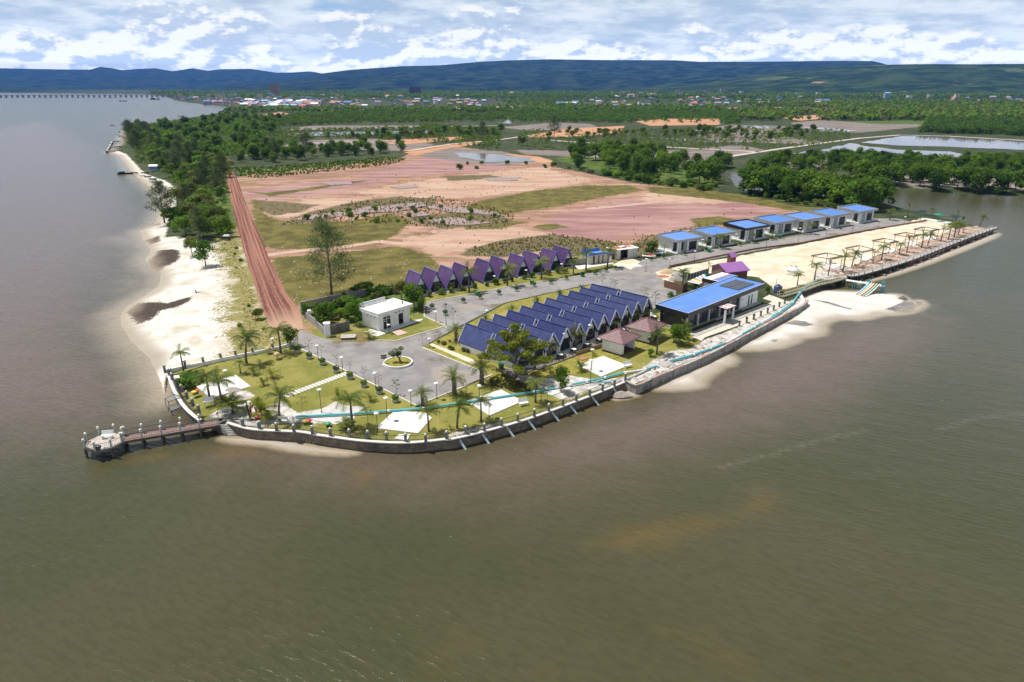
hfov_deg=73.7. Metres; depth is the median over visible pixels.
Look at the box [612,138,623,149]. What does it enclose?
mangrove tree
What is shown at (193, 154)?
broadleaf tree
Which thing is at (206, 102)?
house
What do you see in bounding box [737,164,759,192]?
mangrove tree
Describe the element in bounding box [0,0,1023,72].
sky
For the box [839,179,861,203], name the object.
mangrove tree
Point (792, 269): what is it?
dome tent
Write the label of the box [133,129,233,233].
scrub wood
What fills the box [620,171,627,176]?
bush
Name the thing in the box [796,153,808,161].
mangrove tree
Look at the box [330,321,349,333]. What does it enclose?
compound wall
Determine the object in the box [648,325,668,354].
coconut palm
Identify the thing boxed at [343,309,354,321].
garden shrub
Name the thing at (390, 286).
garden shrub
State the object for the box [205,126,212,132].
shore tree
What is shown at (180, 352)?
coconut palm
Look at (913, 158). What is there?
mangrove tree
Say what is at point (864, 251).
pergola
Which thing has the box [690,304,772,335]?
grey pavement
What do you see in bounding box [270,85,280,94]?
tower block
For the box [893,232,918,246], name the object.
pergola
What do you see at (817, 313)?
sandbank
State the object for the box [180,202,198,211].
broadleaf tree
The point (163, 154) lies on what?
casuarina tree
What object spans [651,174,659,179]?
bush
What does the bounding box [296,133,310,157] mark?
casuarina tree
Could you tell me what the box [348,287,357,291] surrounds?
garden shrub
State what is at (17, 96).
bridge
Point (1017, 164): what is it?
mangrove tree
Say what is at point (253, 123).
shore tree
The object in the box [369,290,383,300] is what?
garden shrub
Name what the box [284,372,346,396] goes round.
stepping stone path
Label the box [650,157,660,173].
mangrove tree
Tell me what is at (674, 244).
window
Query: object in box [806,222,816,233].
coconut palm
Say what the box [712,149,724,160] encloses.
mangrove tree
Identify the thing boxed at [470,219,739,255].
sedge tufts
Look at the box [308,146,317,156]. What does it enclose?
bushy tree
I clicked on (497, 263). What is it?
frame cottage
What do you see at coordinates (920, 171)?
mangrove tree
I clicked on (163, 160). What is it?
broadleaf tree
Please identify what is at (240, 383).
concrete pad
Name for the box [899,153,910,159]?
mangrove tree
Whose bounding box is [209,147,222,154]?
broadleaf tree
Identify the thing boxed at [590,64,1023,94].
hills
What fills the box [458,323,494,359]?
frame cottage
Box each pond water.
[289,131,426,136]
[294,202,425,219]
[313,140,395,144]
[323,181,351,184]
[393,185,418,188]
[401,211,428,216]
[421,204,502,215]
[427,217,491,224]
[455,152,534,161]
[482,177,520,180]
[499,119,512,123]
[651,137,731,142]
[742,126,775,127]
[791,143,960,156]
[804,127,856,131]
[861,136,1023,149]
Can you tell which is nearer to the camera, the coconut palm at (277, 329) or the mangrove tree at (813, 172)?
the coconut palm at (277, 329)
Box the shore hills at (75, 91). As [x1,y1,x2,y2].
[0,89,259,91]
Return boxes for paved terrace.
[364,319,422,335]
[392,330,407,335]
[576,262,613,269]
[693,319,754,340]
[740,295,790,325]
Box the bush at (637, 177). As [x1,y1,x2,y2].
[633,174,643,180]
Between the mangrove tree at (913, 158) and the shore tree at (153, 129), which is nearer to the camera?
the mangrove tree at (913, 158)
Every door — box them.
[383,315,390,328]
[714,307,718,317]
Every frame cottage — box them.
[405,269,430,296]
[421,266,446,294]
[438,265,460,291]
[452,262,474,287]
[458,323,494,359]
[471,257,496,283]
[477,318,509,334]
[489,255,511,280]
[489,333,534,367]
[492,314,523,330]
[505,309,537,325]
[508,253,530,278]
[509,329,546,365]
[519,305,550,320]
[522,250,544,275]
[523,323,560,358]
[531,301,563,316]
[536,319,573,353]
[539,248,562,271]
[544,298,575,311]
[549,314,585,348]
[553,245,575,268]
[556,294,586,307]
[562,310,598,343]
[567,290,598,303]
[575,306,610,335]
[579,287,609,299]
[586,302,621,331]
[589,283,619,295]
[598,298,631,327]
[609,294,642,322]
[619,291,652,318]
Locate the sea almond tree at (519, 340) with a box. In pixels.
[476,322,554,377]
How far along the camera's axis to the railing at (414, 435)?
88.57 m
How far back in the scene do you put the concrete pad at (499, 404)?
96.06 m
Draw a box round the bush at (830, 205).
[823,202,835,207]
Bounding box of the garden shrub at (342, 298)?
[335,295,350,306]
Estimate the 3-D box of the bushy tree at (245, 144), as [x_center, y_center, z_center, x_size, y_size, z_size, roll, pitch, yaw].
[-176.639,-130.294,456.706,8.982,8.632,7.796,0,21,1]
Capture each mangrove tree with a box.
[566,142,576,157]
[570,146,582,154]
[570,152,577,162]
[573,153,585,166]
[575,137,587,147]
[580,145,588,157]
[586,142,601,160]
[600,143,612,162]
[600,148,615,163]
[601,139,617,147]
[604,154,615,165]
[607,151,618,165]
[608,143,620,149]
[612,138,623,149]
[614,148,621,154]
[617,150,631,169]
[622,147,631,153]
[624,143,636,155]
[628,151,642,171]
[629,138,638,145]
[630,153,649,173]
[636,142,644,148]
[639,149,651,157]
[640,147,652,155]
[640,157,653,176]
[644,140,657,156]
[646,143,656,156]
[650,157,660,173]
[656,143,668,152]
[658,152,669,171]
[665,152,679,170]
[670,160,679,173]
[671,150,683,163]
[678,148,689,162]
[681,158,693,176]
[685,160,710,181]
[690,153,703,163]
[702,155,717,164]
[703,162,723,180]
[708,157,726,179]
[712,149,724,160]
[719,152,733,167]
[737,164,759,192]
[744,167,774,194]
[748,159,756,164]
[753,164,766,189]
[757,157,768,166]
[758,166,781,196]
[760,163,785,172]
[767,167,796,194]
[769,152,780,161]
[770,155,783,166]
[777,149,784,156]
[777,174,800,198]
[780,155,788,163]
[780,175,799,194]
[783,148,791,159]
[792,169,802,194]
[794,169,815,196]
[795,158,806,169]
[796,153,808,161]
[800,167,823,182]
[800,179,817,200]
[806,149,814,155]
[806,155,818,168]
[806,173,836,200]
[809,151,817,157]
[811,171,825,197]
[818,152,826,161]
[824,171,837,194]
[825,160,834,166]
[826,178,848,200]
[826,179,844,203]
[827,150,836,161]
[832,155,840,162]
[835,171,855,199]
[839,148,849,152]
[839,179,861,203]
[840,153,855,161]
[841,155,859,175]
[846,176,885,207]
[851,159,872,174]
[852,171,876,201]
[854,160,875,174]
[855,146,863,153]
[863,148,873,153]
[864,153,875,160]
[868,164,889,177]
[868,179,883,205]
[871,150,880,156]
[872,155,888,173]
[874,177,887,203]
[876,175,896,207]
[883,163,905,182]
[886,151,893,158]
[886,159,909,178]
[889,156,903,161]
[889,161,902,181]
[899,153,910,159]
[904,162,918,182]
[905,161,932,179]
[906,151,916,158]
[911,155,921,162]
[912,163,931,185]
[926,168,949,189]
[927,154,936,159]
[927,162,942,181]
[936,153,948,164]
[939,167,951,185]
[942,160,958,177]
[943,163,954,184]
[949,164,971,187]
[950,158,959,166]
[957,154,969,162]
[960,150,971,156]
[960,165,974,186]
[967,158,978,165]
[968,165,992,192]
[970,153,980,160]
[976,157,987,166]
[982,168,994,187]
[983,152,994,165]
[987,171,1014,193]
[992,152,1002,160]
[994,158,1005,171]
[1005,155,1020,168]
[1008,169,1023,190]
[1012,161,1023,170]
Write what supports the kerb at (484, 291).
on the ground at (618, 209)
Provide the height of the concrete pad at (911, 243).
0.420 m
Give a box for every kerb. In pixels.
[301,349,478,405]
[377,325,445,340]
[421,347,478,369]
[424,272,599,327]
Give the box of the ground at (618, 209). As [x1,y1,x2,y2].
[0,89,1023,442]
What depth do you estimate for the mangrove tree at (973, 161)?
358.07 m
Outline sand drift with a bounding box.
[305,403,366,423]
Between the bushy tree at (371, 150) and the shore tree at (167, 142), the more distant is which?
the shore tree at (167, 142)
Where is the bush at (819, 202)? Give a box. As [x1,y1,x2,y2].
[812,199,824,204]
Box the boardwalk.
[846,225,997,279]
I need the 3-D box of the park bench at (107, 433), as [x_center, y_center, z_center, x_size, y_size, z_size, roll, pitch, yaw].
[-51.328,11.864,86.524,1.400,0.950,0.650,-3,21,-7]
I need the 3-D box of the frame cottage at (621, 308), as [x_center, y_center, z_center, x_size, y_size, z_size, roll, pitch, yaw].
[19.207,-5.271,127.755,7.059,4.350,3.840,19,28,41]
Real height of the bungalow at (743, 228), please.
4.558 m
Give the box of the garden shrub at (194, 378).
[188,375,197,385]
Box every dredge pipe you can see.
[295,364,658,417]
[594,381,612,382]
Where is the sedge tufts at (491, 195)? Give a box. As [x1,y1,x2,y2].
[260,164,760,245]
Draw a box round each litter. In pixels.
[243,237,403,320]
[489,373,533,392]
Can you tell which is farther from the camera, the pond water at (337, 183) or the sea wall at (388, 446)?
the pond water at (337, 183)
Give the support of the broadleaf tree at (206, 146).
on the ground at (618, 209)
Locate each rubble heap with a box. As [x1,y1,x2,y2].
[659,361,675,366]
[668,275,682,280]
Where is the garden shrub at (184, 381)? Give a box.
[177,377,195,386]
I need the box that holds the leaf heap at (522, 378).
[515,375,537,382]
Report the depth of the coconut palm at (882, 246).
174.42 m
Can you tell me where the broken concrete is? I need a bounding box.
[629,337,725,380]
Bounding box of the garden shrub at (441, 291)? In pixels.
[438,289,444,294]
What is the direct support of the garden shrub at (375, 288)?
on the ground at (618, 209)
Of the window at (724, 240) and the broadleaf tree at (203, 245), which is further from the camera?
the window at (724, 240)
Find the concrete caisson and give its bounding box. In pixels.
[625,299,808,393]
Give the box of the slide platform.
[846,279,885,292]
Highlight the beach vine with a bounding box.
[208,240,293,348]
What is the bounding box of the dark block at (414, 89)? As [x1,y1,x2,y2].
[409,87,420,92]
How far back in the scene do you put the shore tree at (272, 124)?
657.28 m
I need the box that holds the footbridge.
[777,274,845,297]
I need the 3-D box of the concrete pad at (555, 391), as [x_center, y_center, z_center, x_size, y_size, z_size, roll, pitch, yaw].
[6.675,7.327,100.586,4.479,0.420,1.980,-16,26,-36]
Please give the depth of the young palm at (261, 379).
101.85 m
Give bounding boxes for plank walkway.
[499,328,628,377]
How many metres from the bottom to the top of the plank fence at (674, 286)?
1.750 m
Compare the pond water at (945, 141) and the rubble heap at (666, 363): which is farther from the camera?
the pond water at (945, 141)
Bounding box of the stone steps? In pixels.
[220,425,236,435]
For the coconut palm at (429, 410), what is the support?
on the ground at (618, 209)
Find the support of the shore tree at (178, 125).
on the ground at (618, 209)
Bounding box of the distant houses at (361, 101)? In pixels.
[180,91,1017,106]
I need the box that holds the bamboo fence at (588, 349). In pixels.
[576,344,601,354]
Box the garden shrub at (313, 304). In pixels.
[301,302,317,313]
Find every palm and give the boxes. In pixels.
[171,343,190,370]
[190,369,221,396]
[203,366,234,403]
[214,392,247,412]
[232,357,245,373]
[233,324,261,363]
[246,396,281,420]
[247,365,260,374]
[256,377,268,386]
[262,365,280,377]
[263,381,295,421]
[265,321,291,352]
[330,387,345,400]
[331,390,368,428]
[335,415,356,429]
[360,328,376,338]
[364,393,376,400]
[411,383,433,406]
[417,398,440,431]
[439,363,467,395]
[445,322,462,341]
[446,393,471,428]
[459,261,479,291]
[467,354,495,384]
[468,392,492,421]
[499,260,518,285]
[507,305,517,310]
[525,376,547,402]
[533,256,550,278]
[542,335,559,356]
[567,321,586,346]
[568,259,579,273]
[574,360,587,372]
[578,246,594,270]
[601,242,618,267]
[607,314,623,328]
[633,304,643,320]
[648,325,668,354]
[676,268,691,284]
[678,319,692,330]
[716,233,727,244]
[791,270,804,284]
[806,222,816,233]
[808,261,825,279]
[826,258,835,275]
[837,249,853,271]
[850,248,862,266]
[876,243,891,259]
[896,241,906,254]
[905,234,915,252]
[917,229,930,247]
[927,229,936,245]
[939,224,948,240]
[946,224,956,239]
[951,221,964,236]
[978,213,988,226]
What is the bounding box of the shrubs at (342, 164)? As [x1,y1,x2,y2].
[234,157,405,178]
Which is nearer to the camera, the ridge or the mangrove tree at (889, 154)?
the mangrove tree at (889, 154)
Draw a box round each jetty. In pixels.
[81,411,220,457]
[105,140,121,152]
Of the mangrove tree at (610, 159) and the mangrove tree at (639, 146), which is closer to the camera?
the mangrove tree at (610, 159)
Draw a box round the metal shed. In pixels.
[606,245,638,259]
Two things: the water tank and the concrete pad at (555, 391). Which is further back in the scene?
the water tank
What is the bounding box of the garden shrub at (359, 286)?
[352,283,364,289]
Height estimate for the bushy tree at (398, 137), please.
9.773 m
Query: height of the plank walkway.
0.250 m
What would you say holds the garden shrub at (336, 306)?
on the ground at (618, 209)
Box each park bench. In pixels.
[100,430,112,438]
[203,396,213,404]
[221,405,231,413]
[277,416,288,422]
[518,397,528,406]
[623,360,632,368]
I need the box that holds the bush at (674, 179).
[666,177,679,182]
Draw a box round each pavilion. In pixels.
[596,328,641,355]
[625,317,667,343]
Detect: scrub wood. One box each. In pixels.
[126,112,281,155]
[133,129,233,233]
[230,122,502,155]
[246,108,742,128]
[516,126,850,149]
[746,149,1023,172]
[917,115,1023,135]
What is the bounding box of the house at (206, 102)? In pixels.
[203,100,210,104]
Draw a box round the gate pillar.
[323,321,330,336]
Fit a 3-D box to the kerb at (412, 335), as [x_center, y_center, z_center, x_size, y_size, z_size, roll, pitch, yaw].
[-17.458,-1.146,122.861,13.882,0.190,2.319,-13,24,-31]
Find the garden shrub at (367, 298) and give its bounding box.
[362,297,371,303]
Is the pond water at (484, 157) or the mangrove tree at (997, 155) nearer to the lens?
the mangrove tree at (997, 155)
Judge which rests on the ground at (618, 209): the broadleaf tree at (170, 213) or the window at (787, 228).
the broadleaf tree at (170, 213)
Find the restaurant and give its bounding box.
[655,272,764,329]
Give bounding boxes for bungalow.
[657,230,702,253]
[691,225,735,247]
[723,219,769,241]
[753,214,797,235]
[782,211,825,232]
[809,207,850,227]
[837,204,877,223]
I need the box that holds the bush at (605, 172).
[600,170,612,175]
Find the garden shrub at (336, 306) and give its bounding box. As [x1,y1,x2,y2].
[329,303,339,309]
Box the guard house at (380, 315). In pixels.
[359,297,412,330]
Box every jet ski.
[642,253,655,257]
[654,250,666,255]
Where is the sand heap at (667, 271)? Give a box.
[659,268,674,273]
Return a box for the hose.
[219,417,272,419]
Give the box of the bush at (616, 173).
[612,171,620,176]
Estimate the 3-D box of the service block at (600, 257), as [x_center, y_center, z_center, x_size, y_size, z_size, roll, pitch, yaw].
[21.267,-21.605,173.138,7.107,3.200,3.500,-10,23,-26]
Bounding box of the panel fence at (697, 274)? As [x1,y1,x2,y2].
[687,268,708,279]
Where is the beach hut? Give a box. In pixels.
[148,164,159,169]
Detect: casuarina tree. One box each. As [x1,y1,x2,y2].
[116,119,137,145]
[127,129,145,149]
[137,121,152,132]
[144,134,160,146]
[144,178,183,222]
[153,150,160,161]
[157,151,171,170]
[164,147,182,163]
[165,139,188,158]
[168,153,182,168]
[172,133,181,141]
[177,183,192,202]
[181,143,194,159]
[186,206,210,238]
[188,137,201,150]
[190,161,211,184]
[200,155,214,167]
[206,167,225,186]
[212,151,228,172]
[266,137,280,152]
[294,216,357,295]
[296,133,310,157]
[475,121,489,135]
[546,114,561,133]
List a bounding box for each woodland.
[150,89,1023,98]
[170,90,1023,112]
[737,99,1023,120]
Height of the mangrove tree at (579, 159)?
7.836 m
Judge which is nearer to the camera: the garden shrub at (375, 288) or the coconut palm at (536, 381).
the coconut palm at (536, 381)
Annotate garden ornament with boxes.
[265,346,270,353]
[274,352,279,359]
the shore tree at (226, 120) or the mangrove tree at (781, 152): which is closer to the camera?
the mangrove tree at (781, 152)
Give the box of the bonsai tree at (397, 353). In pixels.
[388,346,403,361]
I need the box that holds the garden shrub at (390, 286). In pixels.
[387,284,398,291]
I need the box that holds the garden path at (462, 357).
[430,343,474,363]
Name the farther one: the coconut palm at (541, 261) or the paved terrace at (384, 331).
the coconut palm at (541, 261)
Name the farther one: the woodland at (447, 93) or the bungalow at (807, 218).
the woodland at (447, 93)
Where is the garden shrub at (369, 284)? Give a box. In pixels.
[364,281,373,287]
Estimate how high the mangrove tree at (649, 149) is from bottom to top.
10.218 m
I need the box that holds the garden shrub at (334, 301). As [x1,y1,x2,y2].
[332,297,342,305]
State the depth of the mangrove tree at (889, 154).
391.38 m
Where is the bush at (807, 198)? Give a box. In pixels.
[804,196,811,201]
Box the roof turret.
[726,252,737,262]
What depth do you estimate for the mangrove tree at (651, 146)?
416.99 m
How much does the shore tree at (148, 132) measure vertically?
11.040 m
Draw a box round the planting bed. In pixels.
[689,310,743,331]
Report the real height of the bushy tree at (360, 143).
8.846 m
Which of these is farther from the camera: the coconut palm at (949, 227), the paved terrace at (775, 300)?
the coconut palm at (949, 227)
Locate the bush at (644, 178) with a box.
[641,176,652,183]
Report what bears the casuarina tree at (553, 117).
on the ground at (618, 209)
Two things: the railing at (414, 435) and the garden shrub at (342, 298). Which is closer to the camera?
the railing at (414, 435)
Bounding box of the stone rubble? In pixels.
[826,226,995,282]
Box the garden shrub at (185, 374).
[180,372,189,377]
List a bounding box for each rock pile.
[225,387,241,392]
[610,391,632,397]
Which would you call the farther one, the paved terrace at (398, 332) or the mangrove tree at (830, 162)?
the mangrove tree at (830, 162)
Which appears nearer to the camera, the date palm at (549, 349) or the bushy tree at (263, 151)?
the date palm at (549, 349)
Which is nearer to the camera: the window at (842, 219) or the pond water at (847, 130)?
the window at (842, 219)
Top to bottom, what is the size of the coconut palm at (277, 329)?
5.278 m
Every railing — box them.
[169,365,201,417]
[229,376,621,440]
[670,279,818,361]
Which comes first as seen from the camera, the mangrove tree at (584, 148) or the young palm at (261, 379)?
the young palm at (261, 379)
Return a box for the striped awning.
[686,274,706,291]
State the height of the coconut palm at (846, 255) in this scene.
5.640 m
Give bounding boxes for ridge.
[192,59,885,91]
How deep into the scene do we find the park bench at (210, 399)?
96.10 m
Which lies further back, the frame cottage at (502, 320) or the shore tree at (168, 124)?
the shore tree at (168, 124)
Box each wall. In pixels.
[166,342,294,371]
[166,372,203,423]
[226,381,624,452]
[299,304,324,334]
[300,285,392,306]
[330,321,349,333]
[574,258,585,264]
[627,357,667,379]
[670,220,926,266]
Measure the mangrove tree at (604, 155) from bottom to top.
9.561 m
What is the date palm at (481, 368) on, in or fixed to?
on the ground at (618, 209)
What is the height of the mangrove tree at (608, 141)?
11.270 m
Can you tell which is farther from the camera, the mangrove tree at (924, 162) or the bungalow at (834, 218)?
the mangrove tree at (924, 162)
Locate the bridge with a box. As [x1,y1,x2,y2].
[0,94,169,97]
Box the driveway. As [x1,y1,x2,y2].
[298,218,910,404]
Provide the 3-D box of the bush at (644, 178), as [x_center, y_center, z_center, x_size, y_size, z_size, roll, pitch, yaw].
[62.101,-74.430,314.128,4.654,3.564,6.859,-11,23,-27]
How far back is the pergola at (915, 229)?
198.66 m
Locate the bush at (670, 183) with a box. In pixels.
[667,180,673,185]
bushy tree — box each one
[235,152,243,160]
[242,141,251,150]
[246,143,260,157]
[247,143,260,159]
[250,137,259,142]
[259,146,268,160]
[260,136,270,144]
[268,151,278,161]
[272,137,283,145]
[272,143,280,155]
[279,145,289,158]
[288,139,298,146]
[290,144,296,154]
[293,144,305,158]
[306,140,316,148]
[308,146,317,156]
[320,143,335,156]
[326,139,336,153]
[335,141,345,154]
[344,141,352,152]
[349,144,360,155]
[354,138,364,149]
[364,141,371,151]
[368,146,374,155]
[375,140,384,152]
[394,133,401,144]
[397,140,406,150]
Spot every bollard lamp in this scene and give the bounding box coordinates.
[257,420,261,428]
[291,424,295,433]
[310,425,313,434]
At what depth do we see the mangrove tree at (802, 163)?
356.62 m
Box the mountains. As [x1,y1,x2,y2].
[0,67,321,89]
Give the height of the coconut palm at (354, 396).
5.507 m
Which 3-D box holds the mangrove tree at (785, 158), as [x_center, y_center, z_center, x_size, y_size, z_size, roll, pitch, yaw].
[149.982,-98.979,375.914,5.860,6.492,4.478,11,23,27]
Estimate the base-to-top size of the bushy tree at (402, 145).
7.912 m
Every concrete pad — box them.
[196,375,250,398]
[376,411,431,433]
[395,434,409,440]
[467,390,519,415]
[543,385,572,395]
[578,356,626,376]
[821,262,841,268]
[855,254,872,260]
[882,248,896,252]
[905,241,918,245]
[919,218,950,223]
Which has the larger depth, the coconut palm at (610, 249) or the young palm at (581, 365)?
the coconut palm at (610, 249)
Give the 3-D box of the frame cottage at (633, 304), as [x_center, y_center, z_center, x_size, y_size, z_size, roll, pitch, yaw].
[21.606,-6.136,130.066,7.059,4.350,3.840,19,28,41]
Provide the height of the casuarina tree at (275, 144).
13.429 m
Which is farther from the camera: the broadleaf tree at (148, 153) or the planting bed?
the broadleaf tree at (148, 153)
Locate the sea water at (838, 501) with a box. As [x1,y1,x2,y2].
[0,93,1023,681]
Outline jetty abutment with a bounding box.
[205,417,225,430]
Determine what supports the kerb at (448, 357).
on the ground at (618, 209)
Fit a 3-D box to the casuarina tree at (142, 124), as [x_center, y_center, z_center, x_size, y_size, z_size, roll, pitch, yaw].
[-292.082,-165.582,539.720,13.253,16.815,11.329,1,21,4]
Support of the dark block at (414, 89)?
on the ground at (618, 209)
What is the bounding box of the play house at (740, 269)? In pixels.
[709,261,749,278]
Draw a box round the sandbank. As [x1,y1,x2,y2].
[206,231,998,453]
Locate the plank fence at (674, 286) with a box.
[664,280,686,291]
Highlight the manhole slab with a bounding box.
[340,334,355,339]
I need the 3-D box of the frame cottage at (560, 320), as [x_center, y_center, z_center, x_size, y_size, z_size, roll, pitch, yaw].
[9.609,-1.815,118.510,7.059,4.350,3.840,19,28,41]
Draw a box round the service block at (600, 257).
[581,247,607,264]
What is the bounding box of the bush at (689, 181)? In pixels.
[685,179,694,183]
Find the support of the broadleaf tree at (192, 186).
on the ground at (618, 209)
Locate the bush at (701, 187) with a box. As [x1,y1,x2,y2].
[697,186,705,190]
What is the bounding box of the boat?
[117,171,132,173]
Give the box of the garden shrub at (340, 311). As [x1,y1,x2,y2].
[336,308,344,314]
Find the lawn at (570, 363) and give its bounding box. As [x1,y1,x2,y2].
[424,285,649,382]
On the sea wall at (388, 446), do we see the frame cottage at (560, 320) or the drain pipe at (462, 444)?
the drain pipe at (462, 444)
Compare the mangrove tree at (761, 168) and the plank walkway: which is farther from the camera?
the mangrove tree at (761, 168)
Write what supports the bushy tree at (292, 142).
on the ground at (618, 209)
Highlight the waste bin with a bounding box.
[498,362,503,368]
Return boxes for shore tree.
[142,130,153,137]
[147,142,159,150]
[149,136,163,147]
[150,127,158,134]
[161,119,166,128]
[162,139,172,147]
[165,121,172,129]
[165,130,177,140]
[173,122,183,130]
[180,116,188,122]
[182,128,188,135]
[187,126,197,133]
[190,131,201,141]
[197,120,206,129]
[200,114,206,120]
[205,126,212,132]
[208,134,223,145]
[212,123,220,131]
[222,116,230,123]
[230,133,237,142]
[231,121,240,130]
[236,131,247,142]
[237,123,247,130]
[250,121,258,128]
[260,116,268,122]
[267,121,276,129]
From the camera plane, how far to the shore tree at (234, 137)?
523.92 m
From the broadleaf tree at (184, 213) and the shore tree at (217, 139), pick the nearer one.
the broadleaf tree at (184, 213)
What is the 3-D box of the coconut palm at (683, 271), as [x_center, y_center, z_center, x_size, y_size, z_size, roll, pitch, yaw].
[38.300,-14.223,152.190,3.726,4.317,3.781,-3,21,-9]
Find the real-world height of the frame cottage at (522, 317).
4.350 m
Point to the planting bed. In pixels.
(712, 322)
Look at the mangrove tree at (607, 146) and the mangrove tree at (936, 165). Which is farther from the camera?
the mangrove tree at (607, 146)
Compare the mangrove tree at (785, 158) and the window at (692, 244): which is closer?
the window at (692, 244)
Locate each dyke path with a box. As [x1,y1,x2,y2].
[284,125,498,130]
[408,135,531,150]
[547,140,756,151]
[694,135,900,162]
[905,135,1023,140]
[905,177,1023,189]
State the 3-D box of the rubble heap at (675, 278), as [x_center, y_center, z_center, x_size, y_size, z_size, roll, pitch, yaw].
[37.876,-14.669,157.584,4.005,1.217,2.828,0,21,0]
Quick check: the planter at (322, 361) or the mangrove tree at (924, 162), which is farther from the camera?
the mangrove tree at (924, 162)
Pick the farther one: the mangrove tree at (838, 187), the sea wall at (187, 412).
the mangrove tree at (838, 187)
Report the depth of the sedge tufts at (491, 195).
266.53 m
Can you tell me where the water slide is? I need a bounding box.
[856,282,879,296]
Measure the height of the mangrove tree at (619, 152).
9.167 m
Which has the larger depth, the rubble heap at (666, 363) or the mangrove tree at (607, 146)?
the mangrove tree at (607, 146)
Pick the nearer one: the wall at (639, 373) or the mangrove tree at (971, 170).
the wall at (639, 373)
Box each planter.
[294,346,299,352]
[305,352,311,358]
[319,357,325,364]
[332,365,339,372]
[346,372,352,379]
[360,379,366,387]
[375,386,382,394]
[383,356,412,368]
[391,394,398,402]
[442,310,447,315]
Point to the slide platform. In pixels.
(854, 284)
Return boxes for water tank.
[773,284,782,293]
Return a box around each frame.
[165,394,181,406]
[168,403,180,415]
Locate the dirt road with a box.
[225,159,303,332]
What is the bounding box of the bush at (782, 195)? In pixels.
[777,193,785,199]
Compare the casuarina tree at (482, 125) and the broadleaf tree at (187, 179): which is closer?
the broadleaf tree at (187, 179)
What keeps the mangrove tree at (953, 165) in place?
on the ground at (618, 209)
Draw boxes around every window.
[673,242,676,250]
[688,240,696,249]
[722,235,729,243]
[740,230,744,238]
[755,229,762,237]
[784,223,791,231]
[812,220,818,228]
[838,216,844,224]
[866,212,871,219]
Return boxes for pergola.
[811,252,842,267]
[845,245,875,262]
[872,238,898,253]
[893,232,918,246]
[913,210,960,224]
[913,227,938,236]
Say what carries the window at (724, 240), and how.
in the bungalow at (709, 233)
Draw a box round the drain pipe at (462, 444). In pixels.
[456,435,466,449]
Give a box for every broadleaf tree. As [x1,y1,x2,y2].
[144,149,154,162]
[157,157,169,170]
[159,206,181,221]
[162,162,178,175]
[166,186,186,205]
[171,215,191,234]
[173,171,184,179]
[176,210,189,216]
[177,162,191,172]
[179,181,200,192]
[180,167,193,178]
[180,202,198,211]
[182,236,196,254]
[183,151,201,161]
[183,178,197,184]
[183,195,200,205]
[186,161,204,167]
[187,169,196,177]
[188,205,207,216]
[191,155,207,161]
[191,176,201,183]
[191,239,214,265]
[192,216,210,236]
[193,187,209,195]
[194,192,215,202]
[198,140,205,148]
[200,168,211,177]
[200,211,213,217]
[203,144,212,152]
[205,206,223,217]
[208,214,229,229]
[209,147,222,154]
[209,160,224,169]
[211,154,228,165]
[211,215,235,236]
[212,208,226,216]
[213,186,224,198]
[251,308,263,318]
[281,326,298,346]
[300,303,307,315]
[311,301,338,322]
[342,295,355,308]
[344,299,362,325]
[364,287,372,295]
[379,287,388,296]
[380,127,387,133]
[393,279,408,299]
[403,282,425,308]
[416,298,426,311]
[427,130,433,138]
[441,125,447,131]
[490,126,496,133]
[519,137,526,145]
[554,365,569,391]
[584,131,591,136]
[603,127,609,136]
[645,241,657,253]
[647,349,654,355]
[667,291,674,297]
[668,324,677,341]
[670,323,691,344]
[690,283,698,288]
[696,123,702,129]
[767,132,774,138]
[787,129,793,138]
[792,123,799,129]
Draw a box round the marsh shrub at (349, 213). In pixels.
[346,211,353,216]
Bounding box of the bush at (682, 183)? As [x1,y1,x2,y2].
[678,181,687,186]
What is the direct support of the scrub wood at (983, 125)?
on the ground at (618, 209)
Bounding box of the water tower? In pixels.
[883,92,890,99]
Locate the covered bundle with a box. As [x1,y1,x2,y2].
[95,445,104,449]
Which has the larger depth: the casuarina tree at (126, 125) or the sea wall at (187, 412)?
the casuarina tree at (126, 125)
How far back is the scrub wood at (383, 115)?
927.50 m
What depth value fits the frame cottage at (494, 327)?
115.91 m
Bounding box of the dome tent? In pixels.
[786,265,799,275]
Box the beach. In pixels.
[109,151,282,429]
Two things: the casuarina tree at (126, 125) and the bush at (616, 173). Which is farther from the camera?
the casuarina tree at (126, 125)
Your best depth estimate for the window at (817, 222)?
212.07 m
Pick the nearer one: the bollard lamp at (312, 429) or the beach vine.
the bollard lamp at (312, 429)
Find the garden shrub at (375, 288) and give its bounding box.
[372,284,386,292]
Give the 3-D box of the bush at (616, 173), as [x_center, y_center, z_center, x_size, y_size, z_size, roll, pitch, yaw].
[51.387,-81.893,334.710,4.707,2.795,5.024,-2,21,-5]
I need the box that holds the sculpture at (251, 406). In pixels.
[249,404,256,415]
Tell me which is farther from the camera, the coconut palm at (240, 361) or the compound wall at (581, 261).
the compound wall at (581, 261)
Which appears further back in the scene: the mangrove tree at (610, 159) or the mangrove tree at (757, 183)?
the mangrove tree at (610, 159)
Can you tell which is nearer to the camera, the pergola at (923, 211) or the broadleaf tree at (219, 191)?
the pergola at (923, 211)
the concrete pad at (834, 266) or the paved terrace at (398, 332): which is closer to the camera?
the paved terrace at (398, 332)
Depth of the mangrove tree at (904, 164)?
317.87 m
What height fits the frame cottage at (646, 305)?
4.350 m
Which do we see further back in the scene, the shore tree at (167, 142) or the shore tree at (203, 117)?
the shore tree at (203, 117)
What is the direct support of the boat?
on the sea water at (838, 501)
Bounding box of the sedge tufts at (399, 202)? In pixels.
[282,196,513,229]

